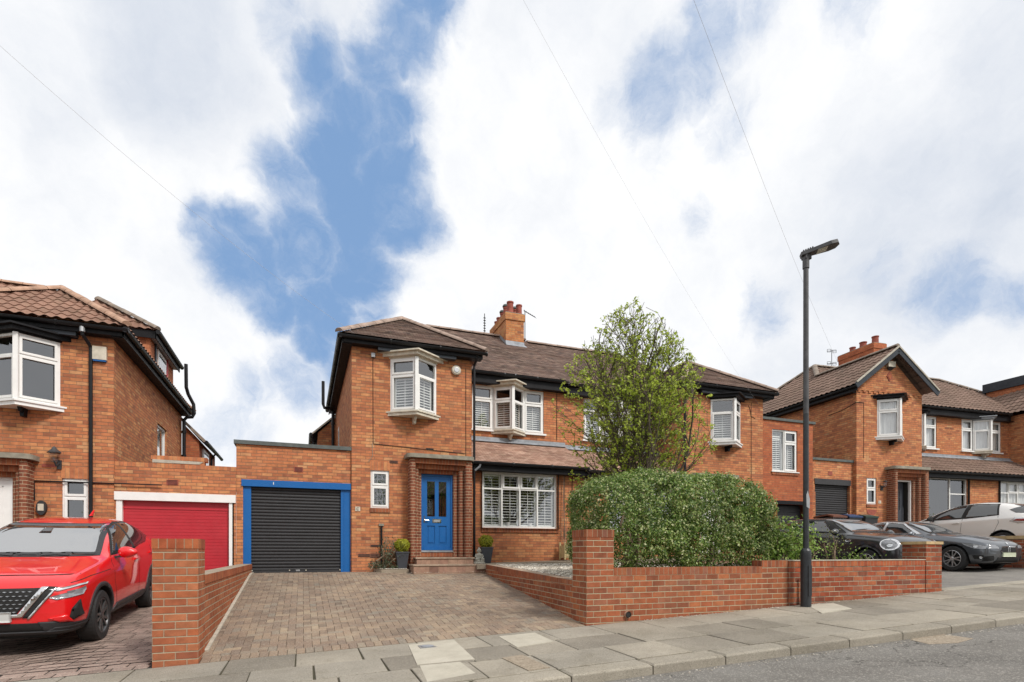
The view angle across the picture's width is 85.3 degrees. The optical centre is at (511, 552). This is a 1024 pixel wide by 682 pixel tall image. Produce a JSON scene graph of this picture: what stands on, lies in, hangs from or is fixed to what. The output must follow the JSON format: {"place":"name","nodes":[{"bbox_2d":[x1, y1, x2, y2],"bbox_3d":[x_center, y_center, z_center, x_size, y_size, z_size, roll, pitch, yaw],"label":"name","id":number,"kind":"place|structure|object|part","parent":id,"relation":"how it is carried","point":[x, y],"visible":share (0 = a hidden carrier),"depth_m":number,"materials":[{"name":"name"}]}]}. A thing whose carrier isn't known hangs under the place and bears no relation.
{"place":"outdoors","nodes":[
{"label":"outdoors","id":0,"kind":"place"},
{"bbox_2d":[0,600,151,681],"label":"neighbour driveway","id":1,"kind":"structure","parent":0,"point":[125,644],"depth_m":6.83,"materials":[{"name":"brick"}]},
{"bbox_2d":[0,510,151,640],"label":"parked car","id":2,"kind":"object","parent":1,"relation":"on","point":[84,577],"visible":0.98,"depth_m":7.46,"materials":[{"name":"red paint"}]},
{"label":"side window","id":3,"kind":"part","parent":2,"relation":"part of","materials":[{"name":"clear glass"}]},
{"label":"side window","id":4,"kind":"part","parent":2,"relation":"part of","materials":[{"name":"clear glass"}]},
{"bbox_2d":[199,572,584,662],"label":"driveway","id":5,"kind":"structure","parent":0,"point":[275,614],"depth_m":8.87,"materials":[{"name":"brick"}]},
{"bbox_2d":[374,569,408,572],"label":"edging kerb","id":6,"kind":"structure","parent":5,"relation":"on","point":[391,570],"depth_m":13.53,"materials":[{"name":"concrete"}]},
{"bbox_2d":[367,532,401,570],"bbox_3d":[-3.095,-0.029,13.716,0.993,0.955,0.520,0,0,-28],"label":"rose bush","id":7,"kind":"object","parent":6,"relation":"on","point":[385,564],"visible":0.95,"depth_m":13.69,"materials":[{"name":"green plant"}]},
{"bbox_2d":[394,538,409,568],"bbox_3d":[-2.744,0.040,13.849,0.419,0.760,0.418,0,0,-21],"label":"potted topiary","id":8,"kind":"object","parent":6,"relation":"on","point":[402,558],"visible":0.99,"depth_m":13.73,"materials":[{"name":"plastic"}]},
{"bbox_2d":[0,0,1023,466],"label":"sky","id":9,"kind":"structure","parent":0,"point":[432,162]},
{"bbox_2d":[16,583,1023,681],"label":"pavement","id":10,"kind":"structure","parent":0,"point":[573,647],"depth_m":6.74,"materials":[{"name":"grey concrete"}]},
{"bbox_2d":[408,639,474,664],"bbox_3d":[-0.879,1.173,6.559,0.624,0.072,1.235,0,0,-17],"label":"pavement patch","id":11,"kind":"object","parent":10,"relation":"on","point":[453,650],"visible":0.9,"depth_m":6.42,"materials":[{"name":"concrete"}]},
{"bbox_2d":[418,645,436,648],"bbox_3d":[-1.041,1.161,6.837,0.200,0.028,0.200,0,0,-21],"label":"stopcock cover","id":12,"kind":"object","parent":11,"relation":"on","point":[425,646],"visible":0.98,"depth_m":6.79,"materials":[{"name":"metal"}]},
{"bbox_2d":[420,662,474,681],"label":"pavement patch","id":13,"kind":"object","parent":10,"relation":"on","point":[432,672],"visible":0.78,"depth_m":5.57,"materials":[{"name":"concrete"}]},
{"bbox_2d":[502,655,549,670],"bbox_3d":[0.138,1.165,5.852,0.256,0.042,0.677,0,0,-25],"label":"pavement patch","id":14,"kind":"object","parent":10,"relation":"on","point":[526,663],"visible":0.9,"depth_m":5.81,"materials":[{"name":"brown concrete"}]},
{"bbox_2d":[499,633,553,647],"bbox_3d":[0.185,1.123,7.101,0.561,0.058,0.783,0,0,-21],"label":"pavement patch","id":15,"kind":"object","parent":10,"relation":"on","point":[523,640],"visible":1,"depth_m":7.07,"materials":[{"name":"concrete"}]},
{"bbox_2d":[800,239,838,606],"bbox_3d":[5.078,-2.044,9.178,0.581,6.088,0.250,0,0,17],"label":"street lamp","id":16,"kind":"object","parent":10,"relation":"on","point":[806,255],"visible":0.94,"depth_m":9.20,"materials":[{"name":"metal"}]},
{"bbox_2d":[811,603,851,613],"bbox_3d":[5.159,0.910,9.002,0.558,0.078,1.217,0,0,15],"label":"pavement patch","id":17,"kind":"object","parent":10,"relation":"on","point":[826,608],"visible":0.8,"depth_m":8.97,"materials":[{"name":"concrete"}]},
{"bbox_2d":[476,557,702,568],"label":"path","id":18,"kind":"structure","parent":0,"point":[480,566],"depth_m":14.63,"materials":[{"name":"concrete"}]},
{"bbox_2d":[478,534,493,562],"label":"potted topiary","id":19,"kind":"object","parent":18,"relation":"on","point":[485,543],"visible":0.99,"depth_m":14.58,"materials":[{"name":"plant"}]},
{"bbox_2d":[559,542,569,559],"bbox_3d":[1.575,-0.035,15.762,0.370,0.490,0.370,0,0,-21],"label":"wooden planter","id":20,"kind":"object","parent":18,"relation":"on","point":[562,548],"visible":0.54,"depth_m":15.64,"materials":[{"name":"wood"}]},
{"bbox_2d":[556,482,567,544],"bbox_3d":[1.549,-1.248,15.910,0.579,2.305,0.236,0,0,-21],"label":"climbing plant","id":21,"kind":"object","parent":20,"relation":"in","point":[564,518],"visible":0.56,"depth_m":15.95,"materials":[{"name":"green plant"}]},
{"bbox_2d":[553,563,751,574],"bbox_3d":[3.883,0.395,12.500,7.935,0.120,5.930,0,0,-21],"label":"garden bed","id":22,"kind":"object","parent":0,"point":[698,566],"visible":0.03,"depth_m":15.10,"materials":[{"name":"soil"}]},
{"bbox_2d":[496,563,674,577],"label":"gravel","id":23,"kind":"structure","parent":22,"relation":"on","point":[563,569],"depth_m":12.19,"materials":[{"name":"grey gravel"}]},
{"bbox_2d":[551,296,717,563],"bbox_3d":[2.704,-2.590,12.364,3.914,5.907,3.230,0,0,-21],"label":"garden tree","id":24,"kind":"object","parent":22,"relation":"on","point":[639,420],"visible":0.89,"depth_m":11.86,"materials":[{"name":"green plant"}]},
{"bbox_2d":[564,466,781,567],"bbox_3d":[2.877,-0.523,9.946,3.979,1.890,2.018,0,0,-21],"label":"hedge","id":25,"kind":"object","parent":22,"relation":"on","point":[673,532],"visible":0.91,"depth_m":9.31,"materials":[{"name":"green plant"}]},
{"bbox_2d":[752,511,810,559],"bbox_3d":[4.921,-0.200,10.175,1.093,1.120,0.878,0,0,-35],"label":"shrub","id":26,"kind":"object","parent":22,"relation":"on","point":[783,548],"visible":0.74,"depth_m":10.08,"materials":[{"name":"green plant"}]},
{"bbox_2d":[784,521,842,559],"bbox_3d":[5.524,-0.108,10.330,0.954,0.935,0.900,0,0,-21],"label":"shrub","id":27,"kind":"object","parent":22,"relation":"on","point":[810,543],"visible":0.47,"depth_m":10.27,"materials":[{"name":"green plant"}]},
{"bbox_2d":[809,521,853,559],"bbox_3d":[6.001,-0.116,10.498,0.809,0.947,0.670,0,0,17],"label":"garden plant","id":28,"kind":"object","parent":22,"relation":"on","point":[833,550],"visible":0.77,"depth_m":10.50,"materials":[{"name":"green plant"}]},
{"bbox_2d":[824,537,886,559],"bbox_3d":[6.569,0.040,10.606,1.395,0.643,0.594,0,0,-21],"label":"garden plant","id":29,"kind":"object","parent":22,"relation":"on","point":[850,554],"visible":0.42,"depth_m":10.53,"materials":[{"name":"green plant"}]},
{"bbox_2d":[605,623,1023,681],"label":"road","id":30,"kind":"structure","parent":0,"point":[992,655],"depth_m":5.67,"materials":[{"name":"grey asphalt"}]},
{"bbox_2d":[415,571,1021,681],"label":"stray gravel","id":31,"kind":"structure","parent":30,"relation":"on","point":[813,653],"depth_m":7.08,"materials":[{"name":"grey gravel"}]},
{"bbox_2d":[911,634,972,643],"bbox_3d":[5.229,1.079,6.843,0.759,0.054,0.514,0,0,-21],"label":"road patch","id":32,"kind":"object","parent":30,"relation":"on","point":[941,639],"visible":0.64,"depth_m":6.80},
{"bbox_2d":[750,559,1023,587],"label":"driveway","id":33,"kind":"structure","parent":0,"point":[971,575],"depth_m":13.29,"materials":[{"name":"grey concrete"}]},
{"bbox_2d":[813,514,846,518],"bbox_3d":[10.014,-0.595,17.555,0.600,1.190,0.778,0,0,-21],"label":"wheelie bin","id":34,"kind":"object","parent":33,"relation":"on","point":[836,516],"visible":0.16,"depth_m":17.30,"materials":[{"name":"black plastic"}]},
{"bbox_2d":[840,514,862,520],"bbox_3d":[10.698,-0.615,17.865,0.600,1.190,0.778,0,0,-21],"label":"wheelie bin","id":35,"kind":"object","parent":33,"relation":"on","point":[854,517],"visible":0.09,"depth_m":17.54,"materials":[{"name":"blue plastic"}]},
{"bbox_2d":[771,518,934,559],"bbox_3d":[8.322,-0.156,13.954,2.130,1.439,3.840,0,0,-21],"label":"parked car","id":36,"kind":"object","parent":33,"relation":"on","point":[877,541],"visible":0.49,"depth_m":13.05,"materials":[{"name":"grey paint"}]},
{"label":"side window","id":37,"kind":"part","parent":36,"relation":"part of","materials":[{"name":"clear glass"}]},
{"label":"side window","id":38,"kind":"part","parent":36,"relation":"part of","materials":[{"name":"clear glass"}]},
{"bbox_2d":[859,514,878,523],"bbox_3d":[11.324,-0.615,18.047,0.600,1.190,0.778,0,0,-21],"label":"wheelie bin","id":39,"kind":"object","parent":33,"relation":"on","point":[871,519],"visible":0.08,"depth_m":17.71,"materials":[{"name":"black plastic"}]},
{"bbox_2d":[873,521,1021,570],"bbox_3d":[11.975,-0.224,16.458,2.210,1.448,4.646,0,0,-21],"label":"parked car","id":40,"kind":"object","parent":33,"relation":"on","point":[960,551],"visible":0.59,"depth_m":14.68,"materials":[{"name":"grey paint"}]},
{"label":"side window","id":41,"kind":"part","parent":40,"relation":"part of","materials":[{"name":"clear glass"}]},
{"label":"side window","id":42,"kind":"part","parent":40,"relation":"part of","materials":[{"name":"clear glass"}]},
{"bbox_2d":[919,502,1023,535],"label":"parked car","id":43,"kind":"object","parent":33,"relation":"on","point":[995,519],"visible":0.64,"depth_m":16.60,"materials":[{"name":"silver metal"}]},
{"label":"side window","id":44,"kind":"part","parent":43,"relation":"part of","materials":[{"name":"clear glass"}]},
{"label":"side window","id":45,"kind":"part","parent":43,"relation":"part of","materials":[{"name":"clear glass"}]},
{"bbox_2d":[942,580,1023,590],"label":"driveway edging","id":46,"kind":"object","parent":33,"relation":"on","point":[984,585],"visible":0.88,"depth_m":11.35,"materials":[{"name":"grey concrete"}]},
{"bbox_3d":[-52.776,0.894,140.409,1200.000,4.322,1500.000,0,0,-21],"label":"ground","id":47,"kind":"structure","parent":0,"visible":0},
{"bbox_2d":[0,279,222,527],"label":"pantiled house","id":48,"kind":"structure","parent":47,"relation":"on","point":[90,394],"depth_m":11.91,"materials":[{"name":"brick"}]},
{"bbox_2d":[0,480,9,527],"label":"door","id":49,"kind":"structure","parent":48,"relation":"in","point":[4,484],"depth_m":11.39,"materials":[{"name":"white plastic"}]},
{"bbox_2d":[0,320,77,417],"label":"oriel window","id":50,"kind":"structure","parent":48,"relation":"in","point":[18,331],"depth_m":11.26,"materials":[{"name":"white plastic"}]},
{"bbox_2d":[63,478,87,516],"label":"window","id":51,"kind":"structure","parent":48,"relation":"in","point":[66,496],"depth_m":11.81,"materials":[{"name":"white plastic"}]},
{"bbox_2d":[157,424,164,455],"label":"window","id":52,"kind":"structure","parent":48,"relation":"in","point":[162,430],"depth_m":16.62,"materials":[{"name":"white plastic"}]},
{"bbox_2d":[154,344,167,376],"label":"dormer window","id":53,"kind":"structure","parent":48,"relation":"in","point":[157,354],"depth_m":16.11,"materials":[{"name":"white plastic"}]},
{"bbox_2d":[114,455,235,569],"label":"garage","id":54,"kind":"structure","parent":47,"relation":"on","point":[192,498],"depth_m":12.56,"materials":[{"name":"brick"}]},
{"bbox_2d":[123,500,228,569],"bbox_3d":[-7.556,-0.180,12.586,2.090,1.920,0.060,0,0,-21],"label":"garage door","id":55,"kind":"structure","parent":54,"relation":"in","point":[209,522],"depth_m":12.64,"materials":[{"name":"red paint"}]},
{"bbox_2d":[151,539,253,667],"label":"boundary wall","id":56,"kind":"structure","parent":47,"relation":"on","point":[193,601],"depth_m":6.26,"materials":[{"name":"brick"}]},
{"bbox_2d":[234,439,351,572],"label":"garage","id":57,"kind":"structure","parent":47,"relation":"on","point":[293,507],"depth_m":13.41,"materials":[{"name":"brick"}]},
{"bbox_2d":[308,301,589,573],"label":"semi detached house","id":58,"kind":"structure","parent":47,"relation":"on","point":[453,438],"depth_m":14.79,"materials":[{"name":"brick"}]},
{"bbox_2d":[5,50,354,333],"bbox_3d":[-6.054,-6.765,10.700,0.005,3.077,8.084,0,0,38],"label":"overhead wire","id":59,"kind":"object","parent":58,"relation":"attached to","point":[161,185],"visible":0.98,"depth_m":10.07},
{"bbox_2d":[371,470,388,507],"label":"window","id":60,"kind":"structure","parent":58,"relation":"in","point":[373,485],"depth_m":14.05,"materials":[{"name":"white plastic"}]},
{"bbox_2d":[378,347,447,424],"bbox_3d":[-2.433,-4.165,14.061,1.801,1.770,0.722,0,0,-21],"label":"oriel window","id":61,"kind":"structure","parent":58,"relation":"in","point":[418,355],"depth_m":14.08,"materials":[{"name":"white plastic"}]},
{"bbox_2d":[423,476,450,549],"bbox_3d":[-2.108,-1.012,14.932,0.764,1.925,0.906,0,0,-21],"label":"door","id":62,"kind":"structure","parent":58,"relation":"in","point":[436,490],"depth_m":14.60,"materials":[{"name":"blue paint"}]},
{"bbox_2d":[473,547,484,563],"bbox_3d":[-0.849,0.085,14.338,0.326,0.430,0.248,0,0,-21],"label":"seated statue","id":63,"kind":"object","parent":58,"relation":"on","point":[479,558],"visible":1,"depth_m":14.28,"materials":[{"name":"grey stone"}]},
{"bbox_2d":[472,384,492,429],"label":"window","id":64,"kind":"structure","parent":58,"relation":"in","point":[482,399],"depth_m":16.65,"materials":[{"name":"white plastic"}]},
{"bbox_2d":[487,379,528,439],"bbox_3d":[-0.005,-4.225,16.596,1.611,1.710,0.679,0,0,-21],"label":"oriel window","id":65,"kind":"structure","parent":58,"relation":"in","point":[510,430],"depth_m":16.63,"materials":[{"name":"white plastic"}]},
{"bbox_2d":[482,472,555,528],"bbox_3d":[0.200,-1.440,15.682,2.250,1.540,0.169,0,0,-21],"label":"window","id":66,"kind":"structure","parent":58,"relation":"in","point":[518,488],"depth_m":15.67,"materials":[{"name":"white plastic"}]},
{"bbox_2d":[524,390,542,433],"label":"window","id":67,"kind":"structure","parent":58,"relation":"in","point":[533,404],"depth_m":17.23,"materials":[{"name":"white plastic"}]},
{"bbox_2d":[527,7,759,405],"bbox_3d":[3.940,-6.107,12.500,0.002,2.807,13.719,0,0,37],"label":"overhead wire","id":68,"kind":"object","parent":58,"relation":"attached to","point":[617,171],"visible":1,"depth_m":9.40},
{"bbox_2d":[485,564,571,617],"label":"retaining wall","id":69,"kind":"structure","parent":47,"relation":"on","point":[552,591],"depth_m":9.92,"materials":[{"name":"brick"}]},
{"bbox_2d":[516,340,778,563],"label":"semi detached house","id":70,"kind":"structure","parent":47,"relation":"on","point":[735,416],"depth_m":17.94,"materials":[{"name":"brick"}]},
{"bbox_2d":[584,399,600,439],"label":"window","id":71,"kind":"structure","parent":70,"relation":"in","point":[585,410],"depth_m":17.95,"materials":[{"name":"white plastic"}]},
{"bbox_2d":[602,394,628,446],"bbox_3d":[3.459,-4.165,17.898,1.611,1.710,0.679,0,0,-21],"label":"oriel window","id":72,"kind":"structure","parent":70,"relation":"in","point":[611,394],"depth_m":17.87,"materials":[{"name":"white plastic"}]},
{"bbox_2d":[703,391,746,451],"bbox_3d":[6.956,-4.105,17.590,1.801,1.770,0.722,0,0,-21],"label":"oriel window","id":73,"kind":"structure","parent":70,"relation":"in","point":[737,397],"depth_m":17.58,"materials":[{"name":"white plastic"}]},
{"bbox_2d":[572,529,787,625],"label":"boundary wall","id":74,"kind":"structure","parent":47,"relation":"on","point":[604,591],"depth_m":8.47,"materials":[{"name":"brick"}]},
{"bbox_2d":[462,611,1023,681],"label":"kerb","id":75,"kind":"structure","parent":47,"relation":"on","point":[639,668],"depth_m":6.11,"materials":[{"name":"grey concrete"}]},
{"bbox_2d":[763,416,815,525],"bbox_3d":[8.325,-1.750,21.648,2.380,5.500,6.050,0,0,-21],"label":"garage extension","id":76,"kind":"object","parent":47,"relation":"on","point":[783,460],"visible":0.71,"depth_m":18.94,"materials":[{"name":"brick"}]},
{"bbox_2d":[772,429,796,471],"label":"window","id":77,"kind":"structure","parent":76,"relation":"in","point":[785,443],"depth_m":18.92,"materials":[{"name":"white plastic"}]},
{"bbox_2d":[777,505,799,522],"bbox_3d":[9.438,-0.450,19.201,1.300,2.300,0.055,0,0,-21],"label":"garage door","id":78,"kind":"structure","parent":76,"relation":"in","point":[790,511],"depth_m":19.23,"materials":[{"name":"black plastic"}]},
{"bbox_2d":[813,457,853,518],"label":"garage","id":79,"kind":"structure","parent":47,"relation":"on","point":[832,486],"depth_m":19.77,"materials":[{"name":"brick"}]},
{"bbox_2d":[788,541,942,605],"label":"boundary wall","id":80,"kind":"structure","parent":47,"relation":"on","point":[916,568],"depth_m":10.13,"materials":[{"name":"brick"}]},
{"bbox_2d":[763,335,993,522],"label":"semi detached house","id":81,"kind":"structure","parent":47,"relation":"on","point":[878,423],"depth_m":20.61,"materials":[{"name":"brick"}]},
{"bbox_2d":[694,1,837,361],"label":"overhead wire","id":82,"kind":"object","parent":81,"relation":"attached to","point":[752,154],"visible":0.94,"depth_m":10.90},
{"bbox_2d":[867,478,875,503],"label":"window","id":83,"kind":"structure","parent":81,"relation":"in","point":[873,488],"depth_m":20.16,"materials":[{"name":"white plastic"}]},
{"bbox_2d":[870,392,908,444],"bbox_3d":[13.898,-4.785,20.112,1.795,1.770,0.797,0,0,-21],"label":"oriel window","id":84,"kind":"structure","parent":81,"relation":"in","point":[889,406],"depth_m":20.12,"materials":[{"name":"white plastic"}]},
{"bbox_2d":[898,482,903,520],"bbox_3d":[14.340,-1.630,20.640,0.700,1.920,0.095,0,0,-30],"label":"door","id":85,"kind":"structure","parent":81,"relation":"in","point":[900,485],"depth_m":20.73,"materials":[{"name":"grey metal"}]},
{"bbox_2d":[922,409,929,450],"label":"oriel window","id":86,"kind":"structure","parent":81,"relation":"in","point":[924,411],"depth_m":22.28,"materials":[{"name":"white plastic"}]},
{"bbox_2d":[926,416,935,447],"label":"window","id":87,"kind":"structure","parent":81,"relation":"in","point":[929,420],"depth_m":23.06,"materials":[{"name":"white plastic"}]},
{"bbox_2d":[929,478,965,508],"bbox_3d":[16.652,-2.075,21.445,2.250,1.570,0.070,0,0,-16],"label":"window","id":88,"kind":"structure","parent":81,"relation":"in","point":[964,481],"depth_m":21.57,"materials":[{"name":"white plastic"}]},
{"bbox_2d":[922,375,1023,503],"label":"semi detached house","id":89,"kind":"structure","parent":47,"relation":"on","point":[986,428],"depth_m":23.63,"materials":[{"name":"brick"}]},
{"bbox_2d":[962,419,971,450],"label":"window","id":90,"kind":"structure","parent":89,"relation":"in","point":[965,423],"depth_m":23.62,"materials":[{"name":"white plastic"}]},
{"bbox_2d":[970,415,996,457],"bbox_3d":[20.070,-4.845,23.476,1.606,1.710,0.758,0,0,-21],"label":"oriel window","id":91,"kind":"structure","parent":89,"relation":"in","point":[982,429],"depth_m":23.50,"materials":[{"name":"white plastic"}]},
{"bbox_2d":[993,422,999,452],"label":"window","id":92,"kind":"structure","parent":89,"relation":"in","point":[995,432],"depth_m":24.01,"materials":[{"name":"white plastic"}]},
{"bbox_2d":[1001,481,1023,503],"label":"window","id":93,"kind":"structure","parent":89,"relation":"in","point":[1011,492],"depth_m":22.52,"materials":[{"name":"white plastic"}]},
{"bbox_2d":[968,535,1023,567],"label":"boundary wall","id":94,"kind":"structure","parent":47,"relation":"on","point":[1019,540],"depth_m":15.22,"materials":[{"name":"brick"}]}
]}

